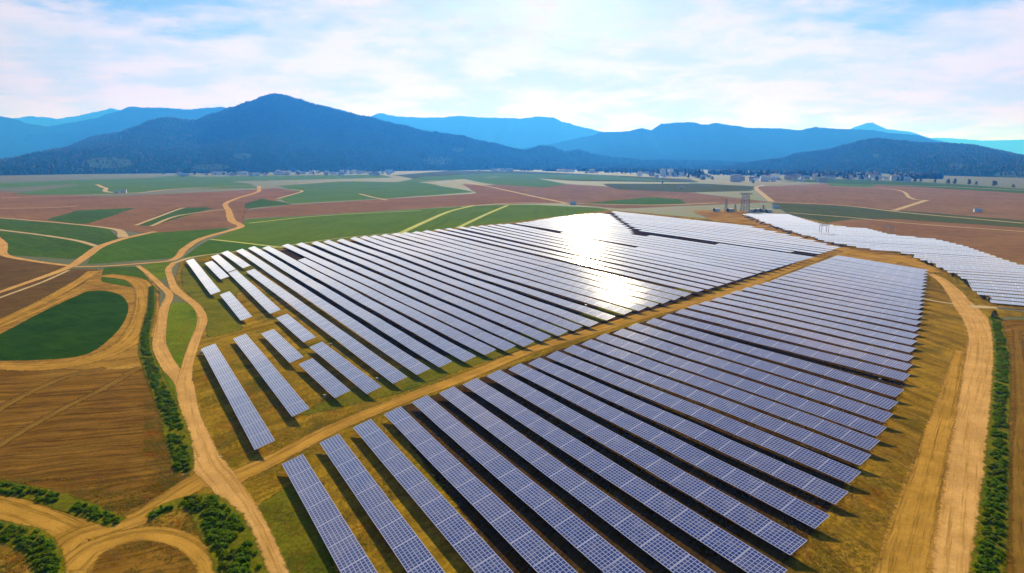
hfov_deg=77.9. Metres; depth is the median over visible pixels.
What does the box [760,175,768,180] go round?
house
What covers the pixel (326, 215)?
grass track
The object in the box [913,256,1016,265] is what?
solar panel row
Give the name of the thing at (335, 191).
field
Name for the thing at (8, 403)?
field track
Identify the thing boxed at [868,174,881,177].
house
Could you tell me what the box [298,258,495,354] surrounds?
solar panel row
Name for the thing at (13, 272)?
field
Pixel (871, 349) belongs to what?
solar panel row
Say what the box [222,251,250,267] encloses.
solar panel row
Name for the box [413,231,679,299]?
solar panel row
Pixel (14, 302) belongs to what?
field
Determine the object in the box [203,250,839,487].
dirt track
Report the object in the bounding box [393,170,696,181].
field
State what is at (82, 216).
field
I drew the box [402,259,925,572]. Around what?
bare soil lanes
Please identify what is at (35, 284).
dirt road
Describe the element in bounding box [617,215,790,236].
solar panel row
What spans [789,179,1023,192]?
field
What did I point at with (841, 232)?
solar panel row
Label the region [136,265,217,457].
dirt road
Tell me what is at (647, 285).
solar panel row
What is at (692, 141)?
blue mountains
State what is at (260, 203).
field
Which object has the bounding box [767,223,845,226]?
solar panel row
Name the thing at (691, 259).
solar panel row
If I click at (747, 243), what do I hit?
solar panel row
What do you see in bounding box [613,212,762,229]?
solar panel row
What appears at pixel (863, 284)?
solar panel row
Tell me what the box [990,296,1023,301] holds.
solar panel row
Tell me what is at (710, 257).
solar panel row
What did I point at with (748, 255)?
solar panel row
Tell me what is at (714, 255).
solar panel row
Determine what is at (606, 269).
solar panel row
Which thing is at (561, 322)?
solar panel row
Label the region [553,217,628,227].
solar panel row
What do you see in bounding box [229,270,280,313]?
solar panel row
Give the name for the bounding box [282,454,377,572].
solar panel row
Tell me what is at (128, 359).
ground
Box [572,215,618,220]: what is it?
solar panel row
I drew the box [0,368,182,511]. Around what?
field
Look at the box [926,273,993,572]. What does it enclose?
dirt road
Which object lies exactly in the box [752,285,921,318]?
solar panel row
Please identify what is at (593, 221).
solar panel row
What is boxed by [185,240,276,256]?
field
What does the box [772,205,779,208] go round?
house
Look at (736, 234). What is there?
solar panel row
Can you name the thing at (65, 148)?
forest
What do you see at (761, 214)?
solar panel row
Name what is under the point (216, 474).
dirt road
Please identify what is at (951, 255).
solar panel row
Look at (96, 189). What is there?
field
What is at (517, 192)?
field track
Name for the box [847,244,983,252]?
solar panel row
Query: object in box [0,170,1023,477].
ground
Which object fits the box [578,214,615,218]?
solar panel row
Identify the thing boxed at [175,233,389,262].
dirt road
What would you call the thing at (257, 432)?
solar panel row
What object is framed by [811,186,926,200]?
field track
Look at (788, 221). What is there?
solar panel row
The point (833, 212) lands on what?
field
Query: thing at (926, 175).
forest
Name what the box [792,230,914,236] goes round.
solar panel row
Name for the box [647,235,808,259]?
solar panel row
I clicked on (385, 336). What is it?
bare soil lanes
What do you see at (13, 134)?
blue mountains
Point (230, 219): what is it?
dirt road
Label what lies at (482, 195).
field
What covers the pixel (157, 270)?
lush grass
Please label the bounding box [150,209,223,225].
field track
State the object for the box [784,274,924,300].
solar panel row
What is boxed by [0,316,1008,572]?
grass
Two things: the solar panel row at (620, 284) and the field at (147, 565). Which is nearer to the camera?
the field at (147, 565)
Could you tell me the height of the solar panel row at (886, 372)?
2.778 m
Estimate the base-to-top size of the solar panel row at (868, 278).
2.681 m
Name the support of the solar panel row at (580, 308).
on the dry grass ground at (434, 540)
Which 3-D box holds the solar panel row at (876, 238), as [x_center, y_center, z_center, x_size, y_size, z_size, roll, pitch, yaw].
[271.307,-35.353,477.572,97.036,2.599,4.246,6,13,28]
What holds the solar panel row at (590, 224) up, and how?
on the dry grass ground at (434, 540)
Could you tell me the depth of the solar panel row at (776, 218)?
633.04 m
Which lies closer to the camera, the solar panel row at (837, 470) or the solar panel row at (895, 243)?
the solar panel row at (837, 470)
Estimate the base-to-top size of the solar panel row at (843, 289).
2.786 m
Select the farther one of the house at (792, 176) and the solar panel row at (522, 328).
the house at (792, 176)
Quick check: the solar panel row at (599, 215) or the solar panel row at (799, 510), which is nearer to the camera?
the solar panel row at (799, 510)
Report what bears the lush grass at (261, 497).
on the dry grass ground at (434, 540)
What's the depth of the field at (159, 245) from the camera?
447.00 m
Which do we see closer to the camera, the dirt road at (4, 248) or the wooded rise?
the dirt road at (4, 248)
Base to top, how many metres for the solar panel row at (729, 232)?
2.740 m
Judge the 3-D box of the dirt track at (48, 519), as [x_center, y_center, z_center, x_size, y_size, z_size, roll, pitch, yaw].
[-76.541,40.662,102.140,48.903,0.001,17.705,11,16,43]
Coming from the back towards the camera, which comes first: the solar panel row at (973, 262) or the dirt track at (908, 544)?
the solar panel row at (973, 262)
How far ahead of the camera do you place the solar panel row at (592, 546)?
111.46 m
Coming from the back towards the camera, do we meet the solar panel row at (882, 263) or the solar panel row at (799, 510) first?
the solar panel row at (882, 263)
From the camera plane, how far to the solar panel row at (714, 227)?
551.55 m
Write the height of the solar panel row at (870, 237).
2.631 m
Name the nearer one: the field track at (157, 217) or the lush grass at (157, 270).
the lush grass at (157, 270)
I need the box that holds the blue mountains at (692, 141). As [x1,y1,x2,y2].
[523,122,944,162]
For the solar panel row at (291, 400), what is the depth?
172.44 m
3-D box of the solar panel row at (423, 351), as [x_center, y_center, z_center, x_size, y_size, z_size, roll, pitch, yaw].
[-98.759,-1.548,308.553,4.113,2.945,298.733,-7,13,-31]
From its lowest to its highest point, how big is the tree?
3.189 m
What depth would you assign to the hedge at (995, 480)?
121.69 m
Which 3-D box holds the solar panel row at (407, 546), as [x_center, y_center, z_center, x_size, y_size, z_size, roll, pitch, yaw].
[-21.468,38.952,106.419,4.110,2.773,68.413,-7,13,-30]
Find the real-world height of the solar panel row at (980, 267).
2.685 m
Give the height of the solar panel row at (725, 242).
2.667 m
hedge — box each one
[0,481,120,523]
[0,522,62,572]
[140,285,191,470]
[149,494,262,572]
[972,316,1009,572]
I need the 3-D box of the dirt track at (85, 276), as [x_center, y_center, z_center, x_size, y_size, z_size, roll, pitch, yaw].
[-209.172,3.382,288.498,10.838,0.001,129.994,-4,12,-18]
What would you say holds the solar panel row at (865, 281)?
on the dry grass ground at (434, 540)
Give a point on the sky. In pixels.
(927, 68)
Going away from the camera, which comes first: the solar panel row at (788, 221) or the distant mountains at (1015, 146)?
the solar panel row at (788, 221)
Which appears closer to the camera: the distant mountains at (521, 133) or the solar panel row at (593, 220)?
the solar panel row at (593, 220)
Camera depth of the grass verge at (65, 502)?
112.79 m
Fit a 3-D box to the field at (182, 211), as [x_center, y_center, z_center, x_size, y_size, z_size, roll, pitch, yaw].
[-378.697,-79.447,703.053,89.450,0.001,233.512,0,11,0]
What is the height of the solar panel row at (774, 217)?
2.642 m
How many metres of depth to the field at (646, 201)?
930.92 m
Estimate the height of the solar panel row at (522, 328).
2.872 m
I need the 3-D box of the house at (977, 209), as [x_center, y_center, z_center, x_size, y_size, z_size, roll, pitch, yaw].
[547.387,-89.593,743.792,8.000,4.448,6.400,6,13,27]
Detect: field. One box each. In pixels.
[0,175,392,187]
[0,188,297,232]
[0,218,117,244]
[0,231,92,258]
[0,255,64,289]
[0,269,96,318]
[0,291,128,360]
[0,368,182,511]
[14,175,255,194]
[48,208,132,223]
[88,228,228,263]
[89,541,197,572]
[101,267,158,292]
[140,207,211,225]
[184,205,606,258]
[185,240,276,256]
[243,184,559,217]
[245,199,289,207]
[279,181,472,202]
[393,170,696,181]
[396,173,670,182]
[466,177,564,186]
[476,184,767,207]
[586,197,684,204]
[604,184,759,191]
[759,184,1023,219]
[772,203,1023,227]
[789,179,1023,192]
[829,183,874,186]
[829,219,1023,263]
[1001,319,1023,572]
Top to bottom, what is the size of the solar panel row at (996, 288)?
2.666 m
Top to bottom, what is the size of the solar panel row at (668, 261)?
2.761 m
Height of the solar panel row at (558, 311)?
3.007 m
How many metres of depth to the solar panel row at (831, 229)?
536.20 m
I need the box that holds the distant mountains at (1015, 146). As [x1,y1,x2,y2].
[932,138,1023,154]
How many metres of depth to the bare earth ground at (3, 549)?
105.53 m
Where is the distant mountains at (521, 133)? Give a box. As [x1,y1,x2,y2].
[370,113,601,148]
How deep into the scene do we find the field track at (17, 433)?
156.11 m
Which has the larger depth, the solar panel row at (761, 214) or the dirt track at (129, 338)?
the solar panel row at (761, 214)
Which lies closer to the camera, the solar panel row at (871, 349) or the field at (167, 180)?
the solar panel row at (871, 349)
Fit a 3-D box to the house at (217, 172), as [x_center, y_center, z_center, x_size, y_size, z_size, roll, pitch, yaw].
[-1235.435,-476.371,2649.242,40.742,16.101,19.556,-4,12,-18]
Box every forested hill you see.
[0,93,530,175]
[724,138,1023,177]
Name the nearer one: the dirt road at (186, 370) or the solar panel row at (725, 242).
the dirt road at (186, 370)
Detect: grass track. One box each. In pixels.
[209,239,285,247]
[252,210,421,222]
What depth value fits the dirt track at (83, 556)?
100.50 m
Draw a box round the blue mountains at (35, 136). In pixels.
[22,132,67,140]
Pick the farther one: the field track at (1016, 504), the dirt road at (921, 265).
the dirt road at (921, 265)
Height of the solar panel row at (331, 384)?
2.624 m
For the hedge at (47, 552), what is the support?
on the grass verge at (35, 567)
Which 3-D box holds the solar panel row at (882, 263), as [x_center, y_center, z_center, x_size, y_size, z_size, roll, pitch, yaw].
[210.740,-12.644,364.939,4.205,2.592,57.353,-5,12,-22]
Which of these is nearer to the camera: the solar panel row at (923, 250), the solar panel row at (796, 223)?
the solar panel row at (923, 250)
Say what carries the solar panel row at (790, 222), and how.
on the dry grass ground at (434, 540)
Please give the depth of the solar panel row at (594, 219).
632.06 m
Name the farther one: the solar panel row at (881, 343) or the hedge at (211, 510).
the solar panel row at (881, 343)
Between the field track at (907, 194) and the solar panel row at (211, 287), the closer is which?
the solar panel row at (211, 287)
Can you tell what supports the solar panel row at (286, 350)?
on the dry grass ground at (434, 540)
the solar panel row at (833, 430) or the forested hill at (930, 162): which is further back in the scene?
the forested hill at (930, 162)
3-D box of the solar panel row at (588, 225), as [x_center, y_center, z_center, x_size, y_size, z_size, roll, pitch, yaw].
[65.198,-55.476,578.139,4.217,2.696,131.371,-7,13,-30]
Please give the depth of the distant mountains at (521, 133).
11772.64 m
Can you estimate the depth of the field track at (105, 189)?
1353.81 m
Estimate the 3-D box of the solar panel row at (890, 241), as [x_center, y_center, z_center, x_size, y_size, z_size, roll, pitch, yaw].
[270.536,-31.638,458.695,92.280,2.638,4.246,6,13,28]
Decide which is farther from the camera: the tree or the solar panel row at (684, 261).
the solar panel row at (684, 261)
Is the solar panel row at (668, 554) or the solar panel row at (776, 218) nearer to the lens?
the solar panel row at (668, 554)
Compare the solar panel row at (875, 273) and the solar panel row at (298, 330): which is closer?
the solar panel row at (298, 330)
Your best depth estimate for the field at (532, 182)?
1793.06 m
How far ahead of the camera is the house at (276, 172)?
2572.49 m
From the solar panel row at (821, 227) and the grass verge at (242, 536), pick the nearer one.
the grass verge at (242, 536)
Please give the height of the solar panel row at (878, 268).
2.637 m
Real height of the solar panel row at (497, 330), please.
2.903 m
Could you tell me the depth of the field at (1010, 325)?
166.26 m
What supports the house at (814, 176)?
on the ground at (754, 194)
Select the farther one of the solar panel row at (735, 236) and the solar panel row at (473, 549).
the solar panel row at (735, 236)
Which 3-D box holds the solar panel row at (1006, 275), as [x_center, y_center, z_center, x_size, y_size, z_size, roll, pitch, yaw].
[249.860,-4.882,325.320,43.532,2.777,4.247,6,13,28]
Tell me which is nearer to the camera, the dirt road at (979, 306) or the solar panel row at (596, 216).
the dirt road at (979, 306)
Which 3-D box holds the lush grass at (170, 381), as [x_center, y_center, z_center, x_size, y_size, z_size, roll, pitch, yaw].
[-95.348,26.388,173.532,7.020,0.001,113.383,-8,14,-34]
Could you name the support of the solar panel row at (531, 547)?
on the dry grass ground at (434, 540)
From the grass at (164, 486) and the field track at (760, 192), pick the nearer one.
the grass at (164, 486)
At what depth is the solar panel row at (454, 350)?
244.90 m
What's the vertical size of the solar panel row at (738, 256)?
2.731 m
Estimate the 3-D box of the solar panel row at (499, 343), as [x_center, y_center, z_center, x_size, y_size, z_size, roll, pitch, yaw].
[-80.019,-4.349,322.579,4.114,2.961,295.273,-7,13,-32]
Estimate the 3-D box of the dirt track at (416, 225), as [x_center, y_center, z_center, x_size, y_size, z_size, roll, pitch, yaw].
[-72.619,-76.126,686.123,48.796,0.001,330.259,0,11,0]
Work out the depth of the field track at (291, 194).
1119.15 m
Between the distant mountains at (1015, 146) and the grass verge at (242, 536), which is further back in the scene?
the distant mountains at (1015, 146)
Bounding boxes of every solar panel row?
[186,259,219,294]
[202,344,274,449]
[205,261,228,278]
[211,254,234,271]
[220,291,251,320]
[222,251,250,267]
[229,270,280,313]
[233,334,309,416]
[237,249,429,374]
[246,269,406,383]
[248,246,451,366]
[262,329,302,362]
[263,246,475,361]
[277,314,314,341]
[282,244,515,350]
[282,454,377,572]
[296,242,533,346]
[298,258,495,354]
[299,358,349,397]
[310,342,381,393]
[312,241,550,340]
[320,434,444,572]
[324,240,566,335]
[337,239,581,330]
[350,237,597,326]
[353,419,512,572]
[360,236,614,320]
[370,235,631,314]
[381,234,645,310]
[384,406,577,572]
[391,233,657,307]
[402,232,669,303]
[412,395,644,572]
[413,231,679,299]
[423,230,691,296]
[436,229,702,291]
[439,386,715,572]
[447,228,712,288]
[458,227,723,285]
[463,378,786,572]
[470,226,732,282]
[478,225,740,280]
[487,225,747,277]
[487,370,806,554]
[497,224,754,275]
[504,224,761,273]
[508,363,829,528]
[515,223,783,266]
[522,222,789,264]
[528,358,847,503]
[530,221,794,262]
[535,220,801,261]
[539,219,631,233]
[542,219,631,231]
[547,351,860,482]
[549,218,631,229]
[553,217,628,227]
[558,217,626,225]
[562,216,623,223]
[562,232,777,268]
[564,345,870,465]
[569,215,618,222]
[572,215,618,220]
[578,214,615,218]
[581,339,879,449]
[583,214,614,217]
[596,334,886,435]
[611,211,753,226]
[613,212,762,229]
[613,329,892,421]
[616,213,776,233]
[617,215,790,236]
[617,216,802,239]
[618,217,815,241]
[621,219,826,244]
[622,220,838,247]
[625,222,836,248]
[628,224,830,250]
[628,323,897,409]
[631,225,827,251]
[634,228,820,253]
[636,247,770,270]
[639,230,793,251]
[646,318,902,396]
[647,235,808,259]
[662,314,909,380]
[675,309,911,369]
[688,305,913,360]
[700,301,915,352]
[712,298,916,344]
[715,243,812,257]
[722,294,918,337]
[732,291,919,331]
[741,287,921,325]
[743,214,787,215]
[744,214,796,216]
[747,215,799,217]
[750,216,801,218]
[752,217,804,219]
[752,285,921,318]
[757,218,808,220]
[759,219,813,221]
[759,220,816,222]
[760,221,821,223]
[761,218,800,219]
[762,282,922,313]
[765,222,832,225]
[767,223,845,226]
[771,224,867,228]
[771,279,923,308]
[772,225,872,229]
[774,226,876,230]
[777,276,923,304]
[779,227,881,232]
[782,228,886,233]
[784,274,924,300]
[785,229,895,234]
[791,271,924,296]
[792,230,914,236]
[794,231,935,239]
[798,233,942,240]
[798,269,924,292]
[802,234,948,242]
[802,267,925,289]
[809,265,925,285]
[811,236,955,243]
[814,263,925,282]
[815,237,962,245]
[818,239,968,247]
[819,261,925,279]
[824,240,973,249]
[824,259,927,276]
[829,257,927,273]
[834,242,978,250]
[834,255,927,271]
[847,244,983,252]
[856,246,989,256]
[870,248,995,256]
[901,252,1002,259]
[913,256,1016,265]
[914,254,1008,261]
[920,258,1023,266]
[928,261,1023,268]
[936,263,1023,270]
[936,265,1023,272]
[944,268,1023,274]
[947,271,1023,277]
[958,274,1023,279]
[960,276,1023,282]
[968,280,1023,285]
[968,282,1023,288]
[970,285,1023,291]
[972,288,1023,294]
[977,292,1023,297]
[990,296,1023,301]
[990,300,1023,306]
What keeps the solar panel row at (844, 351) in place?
on the dry grass ground at (434, 540)
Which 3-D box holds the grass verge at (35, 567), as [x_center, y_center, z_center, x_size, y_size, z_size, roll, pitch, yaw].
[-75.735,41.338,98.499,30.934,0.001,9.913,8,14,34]
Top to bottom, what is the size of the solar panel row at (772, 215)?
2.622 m
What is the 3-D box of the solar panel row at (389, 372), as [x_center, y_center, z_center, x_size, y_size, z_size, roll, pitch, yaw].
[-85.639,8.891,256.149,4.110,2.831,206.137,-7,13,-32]
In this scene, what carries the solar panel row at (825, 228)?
on the dry grass ground at (434, 540)
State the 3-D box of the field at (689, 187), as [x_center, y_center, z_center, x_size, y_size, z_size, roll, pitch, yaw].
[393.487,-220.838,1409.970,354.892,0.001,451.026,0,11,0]
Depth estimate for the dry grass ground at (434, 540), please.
160.78 m
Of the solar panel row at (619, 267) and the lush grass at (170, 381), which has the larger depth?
the solar panel row at (619, 267)
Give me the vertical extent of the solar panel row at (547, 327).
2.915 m
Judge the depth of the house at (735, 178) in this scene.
1775.96 m
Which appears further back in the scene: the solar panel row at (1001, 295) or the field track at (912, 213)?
the field track at (912, 213)
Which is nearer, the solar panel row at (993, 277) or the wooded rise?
the solar panel row at (993, 277)
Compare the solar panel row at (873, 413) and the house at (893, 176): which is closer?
the solar panel row at (873, 413)
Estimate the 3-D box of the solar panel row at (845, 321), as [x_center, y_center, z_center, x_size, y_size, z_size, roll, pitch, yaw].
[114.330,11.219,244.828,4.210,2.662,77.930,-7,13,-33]
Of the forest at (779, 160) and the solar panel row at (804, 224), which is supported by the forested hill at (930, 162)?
the forest at (779, 160)
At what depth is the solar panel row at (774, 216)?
660.01 m
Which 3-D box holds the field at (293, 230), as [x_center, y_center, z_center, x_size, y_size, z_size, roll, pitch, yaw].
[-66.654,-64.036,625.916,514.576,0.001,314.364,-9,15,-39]
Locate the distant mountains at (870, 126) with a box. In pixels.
[851,122,943,141]
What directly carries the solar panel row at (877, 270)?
on the dry grass ground at (434, 540)
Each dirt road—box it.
[0,229,98,246]
[0,232,153,292]
[0,237,74,265]
[0,270,69,297]
[4,218,128,236]
[75,188,260,266]
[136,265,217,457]
[165,262,207,382]
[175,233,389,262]
[193,453,288,572]
[831,247,940,271]
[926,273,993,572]
[966,305,1023,310]
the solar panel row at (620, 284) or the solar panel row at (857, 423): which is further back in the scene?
the solar panel row at (620, 284)
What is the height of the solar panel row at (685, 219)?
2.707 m
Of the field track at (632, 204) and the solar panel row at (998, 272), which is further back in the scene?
the field track at (632, 204)
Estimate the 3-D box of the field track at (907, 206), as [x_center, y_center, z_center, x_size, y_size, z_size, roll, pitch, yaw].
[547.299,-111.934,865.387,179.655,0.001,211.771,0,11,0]
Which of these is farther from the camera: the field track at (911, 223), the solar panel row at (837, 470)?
the field track at (911, 223)
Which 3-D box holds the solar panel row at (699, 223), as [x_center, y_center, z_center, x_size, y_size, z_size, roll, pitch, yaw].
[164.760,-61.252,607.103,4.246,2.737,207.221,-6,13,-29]
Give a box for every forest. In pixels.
[0,93,561,173]
[514,145,747,168]
[520,167,943,178]
[717,137,1023,176]
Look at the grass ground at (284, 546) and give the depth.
103.24 m
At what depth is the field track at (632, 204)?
867.89 m
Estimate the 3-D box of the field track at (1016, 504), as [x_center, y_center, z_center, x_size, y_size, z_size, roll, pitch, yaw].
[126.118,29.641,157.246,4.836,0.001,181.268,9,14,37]
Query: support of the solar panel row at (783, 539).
on the dry grass ground at (434, 540)
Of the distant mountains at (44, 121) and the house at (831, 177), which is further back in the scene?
the distant mountains at (44, 121)
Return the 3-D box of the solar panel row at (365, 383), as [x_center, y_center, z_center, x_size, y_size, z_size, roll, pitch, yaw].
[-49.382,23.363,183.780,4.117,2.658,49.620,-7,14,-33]
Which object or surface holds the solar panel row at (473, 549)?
on the dry grass ground at (434, 540)
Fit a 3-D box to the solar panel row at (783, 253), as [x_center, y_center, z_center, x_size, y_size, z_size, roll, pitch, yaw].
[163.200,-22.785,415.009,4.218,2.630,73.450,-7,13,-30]
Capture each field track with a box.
[0,366,141,447]
[0,367,106,411]
[97,184,261,192]
[135,208,181,224]
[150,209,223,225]
[276,189,303,198]
[394,171,765,182]
[455,180,565,202]
[576,203,706,204]
[754,185,773,200]
[784,202,1019,222]
[798,213,1023,231]
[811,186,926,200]
[893,200,928,210]
[1008,329,1023,572]
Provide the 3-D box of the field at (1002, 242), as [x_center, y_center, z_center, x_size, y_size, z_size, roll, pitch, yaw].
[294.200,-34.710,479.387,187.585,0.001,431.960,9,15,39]
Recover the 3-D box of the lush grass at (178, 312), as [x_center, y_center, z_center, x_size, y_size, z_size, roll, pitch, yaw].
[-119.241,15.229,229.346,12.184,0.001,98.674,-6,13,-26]
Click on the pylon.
(746, 203)
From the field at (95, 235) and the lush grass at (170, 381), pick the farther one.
the field at (95, 235)
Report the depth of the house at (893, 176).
1867.19 m
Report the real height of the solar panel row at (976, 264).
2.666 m
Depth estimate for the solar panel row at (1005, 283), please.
305.02 m
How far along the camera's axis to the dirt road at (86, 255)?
384.40 m
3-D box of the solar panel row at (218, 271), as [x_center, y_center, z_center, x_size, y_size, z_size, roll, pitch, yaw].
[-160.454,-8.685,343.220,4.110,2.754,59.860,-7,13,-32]
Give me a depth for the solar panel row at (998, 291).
284.20 m
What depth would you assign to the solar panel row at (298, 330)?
223.58 m
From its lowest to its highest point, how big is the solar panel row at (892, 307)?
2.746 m
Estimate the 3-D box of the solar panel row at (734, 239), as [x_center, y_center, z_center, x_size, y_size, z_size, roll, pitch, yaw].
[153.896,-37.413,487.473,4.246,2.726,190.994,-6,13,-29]
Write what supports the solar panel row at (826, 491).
on the dry grass ground at (434, 540)
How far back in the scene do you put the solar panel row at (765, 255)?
449.95 m
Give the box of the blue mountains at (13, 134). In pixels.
[0,106,225,158]
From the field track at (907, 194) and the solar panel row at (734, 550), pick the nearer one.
the solar panel row at (734, 550)
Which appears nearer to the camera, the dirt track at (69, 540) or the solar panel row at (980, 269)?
the dirt track at (69, 540)
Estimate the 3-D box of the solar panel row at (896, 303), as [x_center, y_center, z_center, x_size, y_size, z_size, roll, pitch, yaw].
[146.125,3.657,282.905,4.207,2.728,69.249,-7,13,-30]
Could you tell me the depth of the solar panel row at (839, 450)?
150.04 m
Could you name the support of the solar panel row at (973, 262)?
on the dry grass ground at (434, 540)
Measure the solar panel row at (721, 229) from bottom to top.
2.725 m
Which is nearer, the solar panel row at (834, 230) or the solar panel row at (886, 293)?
the solar panel row at (886, 293)
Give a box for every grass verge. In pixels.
[0,480,125,527]
[0,519,65,572]
[138,286,194,473]
[145,493,268,572]
[969,317,1011,572]
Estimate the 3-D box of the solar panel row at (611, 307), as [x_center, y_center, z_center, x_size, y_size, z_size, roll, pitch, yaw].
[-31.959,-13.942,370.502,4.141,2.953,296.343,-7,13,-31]
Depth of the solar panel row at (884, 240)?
464.78 m
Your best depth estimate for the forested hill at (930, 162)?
3388.29 m
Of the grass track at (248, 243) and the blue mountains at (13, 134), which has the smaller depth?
the grass track at (248, 243)
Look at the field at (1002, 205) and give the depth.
1003.29 m
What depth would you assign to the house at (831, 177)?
1950.22 m
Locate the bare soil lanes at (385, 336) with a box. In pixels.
[268,213,824,360]
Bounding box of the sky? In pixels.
[0,0,1023,140]
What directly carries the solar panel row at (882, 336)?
on the dry grass ground at (434, 540)
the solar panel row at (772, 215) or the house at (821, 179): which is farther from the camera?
the house at (821, 179)
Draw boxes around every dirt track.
[0,270,100,322]
[0,274,156,370]
[0,289,85,326]
[0,495,93,572]
[54,474,205,555]
[63,526,215,572]
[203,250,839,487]
[399,206,470,233]
[456,205,508,227]
[873,350,965,572]
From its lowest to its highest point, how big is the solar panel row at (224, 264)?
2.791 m
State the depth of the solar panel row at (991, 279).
312.52 m
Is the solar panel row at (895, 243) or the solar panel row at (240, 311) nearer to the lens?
the solar panel row at (240, 311)
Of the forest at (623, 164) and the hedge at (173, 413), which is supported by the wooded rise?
the forest at (623, 164)
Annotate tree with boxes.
[991,310,997,316]
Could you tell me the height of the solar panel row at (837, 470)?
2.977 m
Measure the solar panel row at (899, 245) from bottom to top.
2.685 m
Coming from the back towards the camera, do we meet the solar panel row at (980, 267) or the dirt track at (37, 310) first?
the solar panel row at (980, 267)
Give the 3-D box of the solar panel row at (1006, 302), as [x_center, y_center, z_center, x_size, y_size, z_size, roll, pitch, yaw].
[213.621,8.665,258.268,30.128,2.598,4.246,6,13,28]
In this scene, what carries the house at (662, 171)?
on the ground at (754, 194)
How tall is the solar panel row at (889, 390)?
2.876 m
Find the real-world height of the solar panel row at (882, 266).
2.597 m
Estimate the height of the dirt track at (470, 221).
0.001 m
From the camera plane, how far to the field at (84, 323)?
228.14 m
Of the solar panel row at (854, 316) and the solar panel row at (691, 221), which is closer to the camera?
the solar panel row at (854, 316)
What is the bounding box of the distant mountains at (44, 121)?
[13,108,119,125]
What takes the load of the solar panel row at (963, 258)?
on the dry grass ground at (434, 540)
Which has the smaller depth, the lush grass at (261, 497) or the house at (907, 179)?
the lush grass at (261, 497)
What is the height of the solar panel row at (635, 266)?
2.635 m
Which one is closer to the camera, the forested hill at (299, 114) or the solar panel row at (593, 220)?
the solar panel row at (593, 220)
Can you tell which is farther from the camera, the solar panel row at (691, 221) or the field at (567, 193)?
the field at (567, 193)
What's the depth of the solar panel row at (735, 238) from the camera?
476.22 m
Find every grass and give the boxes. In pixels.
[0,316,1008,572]
[143,262,169,278]
[151,338,177,401]
[166,303,196,366]
[254,469,334,572]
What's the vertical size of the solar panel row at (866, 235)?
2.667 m
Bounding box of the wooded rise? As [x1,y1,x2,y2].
[526,146,740,169]
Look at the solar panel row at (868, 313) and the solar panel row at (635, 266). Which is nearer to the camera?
the solar panel row at (868, 313)
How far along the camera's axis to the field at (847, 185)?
1512.81 m
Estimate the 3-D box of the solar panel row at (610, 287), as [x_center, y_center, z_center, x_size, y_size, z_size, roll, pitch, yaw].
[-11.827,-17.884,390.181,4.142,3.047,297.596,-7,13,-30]
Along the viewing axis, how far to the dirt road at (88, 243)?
498.31 m
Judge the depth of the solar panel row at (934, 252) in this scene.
402.35 m
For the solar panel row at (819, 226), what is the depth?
561.95 m
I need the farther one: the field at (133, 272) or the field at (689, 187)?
the field at (689, 187)
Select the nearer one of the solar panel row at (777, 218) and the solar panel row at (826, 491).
the solar panel row at (826, 491)
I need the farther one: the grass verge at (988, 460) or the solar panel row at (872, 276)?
the solar panel row at (872, 276)
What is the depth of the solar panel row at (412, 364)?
230.70 m
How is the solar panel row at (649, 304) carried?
on the dry grass ground at (434, 540)
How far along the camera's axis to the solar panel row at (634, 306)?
318.68 m
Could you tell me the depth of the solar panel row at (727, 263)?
372.79 m
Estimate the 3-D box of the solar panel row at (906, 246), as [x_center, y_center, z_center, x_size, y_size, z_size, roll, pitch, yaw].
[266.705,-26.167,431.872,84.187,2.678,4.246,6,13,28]
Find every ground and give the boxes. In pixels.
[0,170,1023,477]
[0,270,185,512]
[0,500,194,572]
[176,210,1023,572]
[181,257,260,337]
[258,484,333,572]
[299,288,693,414]
[694,210,934,272]
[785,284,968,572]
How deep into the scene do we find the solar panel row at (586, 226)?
559.52 m
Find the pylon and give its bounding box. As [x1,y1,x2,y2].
[740,193,751,212]
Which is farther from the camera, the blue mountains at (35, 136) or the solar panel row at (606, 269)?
the blue mountains at (35, 136)
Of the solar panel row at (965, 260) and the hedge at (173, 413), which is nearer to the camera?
the hedge at (173, 413)
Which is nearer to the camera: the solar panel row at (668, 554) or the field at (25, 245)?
the solar panel row at (668, 554)
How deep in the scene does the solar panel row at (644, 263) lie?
379.48 m
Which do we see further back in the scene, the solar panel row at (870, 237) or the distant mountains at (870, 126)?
the distant mountains at (870, 126)
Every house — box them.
[211,171,221,174]
[273,171,282,174]
[660,168,665,175]
[730,175,740,181]
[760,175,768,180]
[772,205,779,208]
[784,175,796,179]
[812,173,821,178]
[816,176,826,181]
[823,175,835,179]
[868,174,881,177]
[890,174,900,180]
[901,177,910,181]
[973,208,981,211]
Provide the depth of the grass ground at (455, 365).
181.91 m
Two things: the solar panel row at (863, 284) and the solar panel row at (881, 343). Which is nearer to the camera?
the solar panel row at (881, 343)
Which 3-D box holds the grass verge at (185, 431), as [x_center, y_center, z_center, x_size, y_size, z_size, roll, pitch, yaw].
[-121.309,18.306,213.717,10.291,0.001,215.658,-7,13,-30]
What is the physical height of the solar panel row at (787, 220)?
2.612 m
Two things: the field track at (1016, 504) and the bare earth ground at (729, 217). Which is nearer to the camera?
the field track at (1016, 504)
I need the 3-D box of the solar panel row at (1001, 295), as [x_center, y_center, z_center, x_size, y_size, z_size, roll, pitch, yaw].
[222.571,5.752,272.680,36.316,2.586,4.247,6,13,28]
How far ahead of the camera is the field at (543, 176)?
2200.43 m
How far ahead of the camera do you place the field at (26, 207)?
831.19 m
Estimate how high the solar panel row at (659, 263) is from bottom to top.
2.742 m
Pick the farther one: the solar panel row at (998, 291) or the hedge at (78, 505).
the solar panel row at (998, 291)

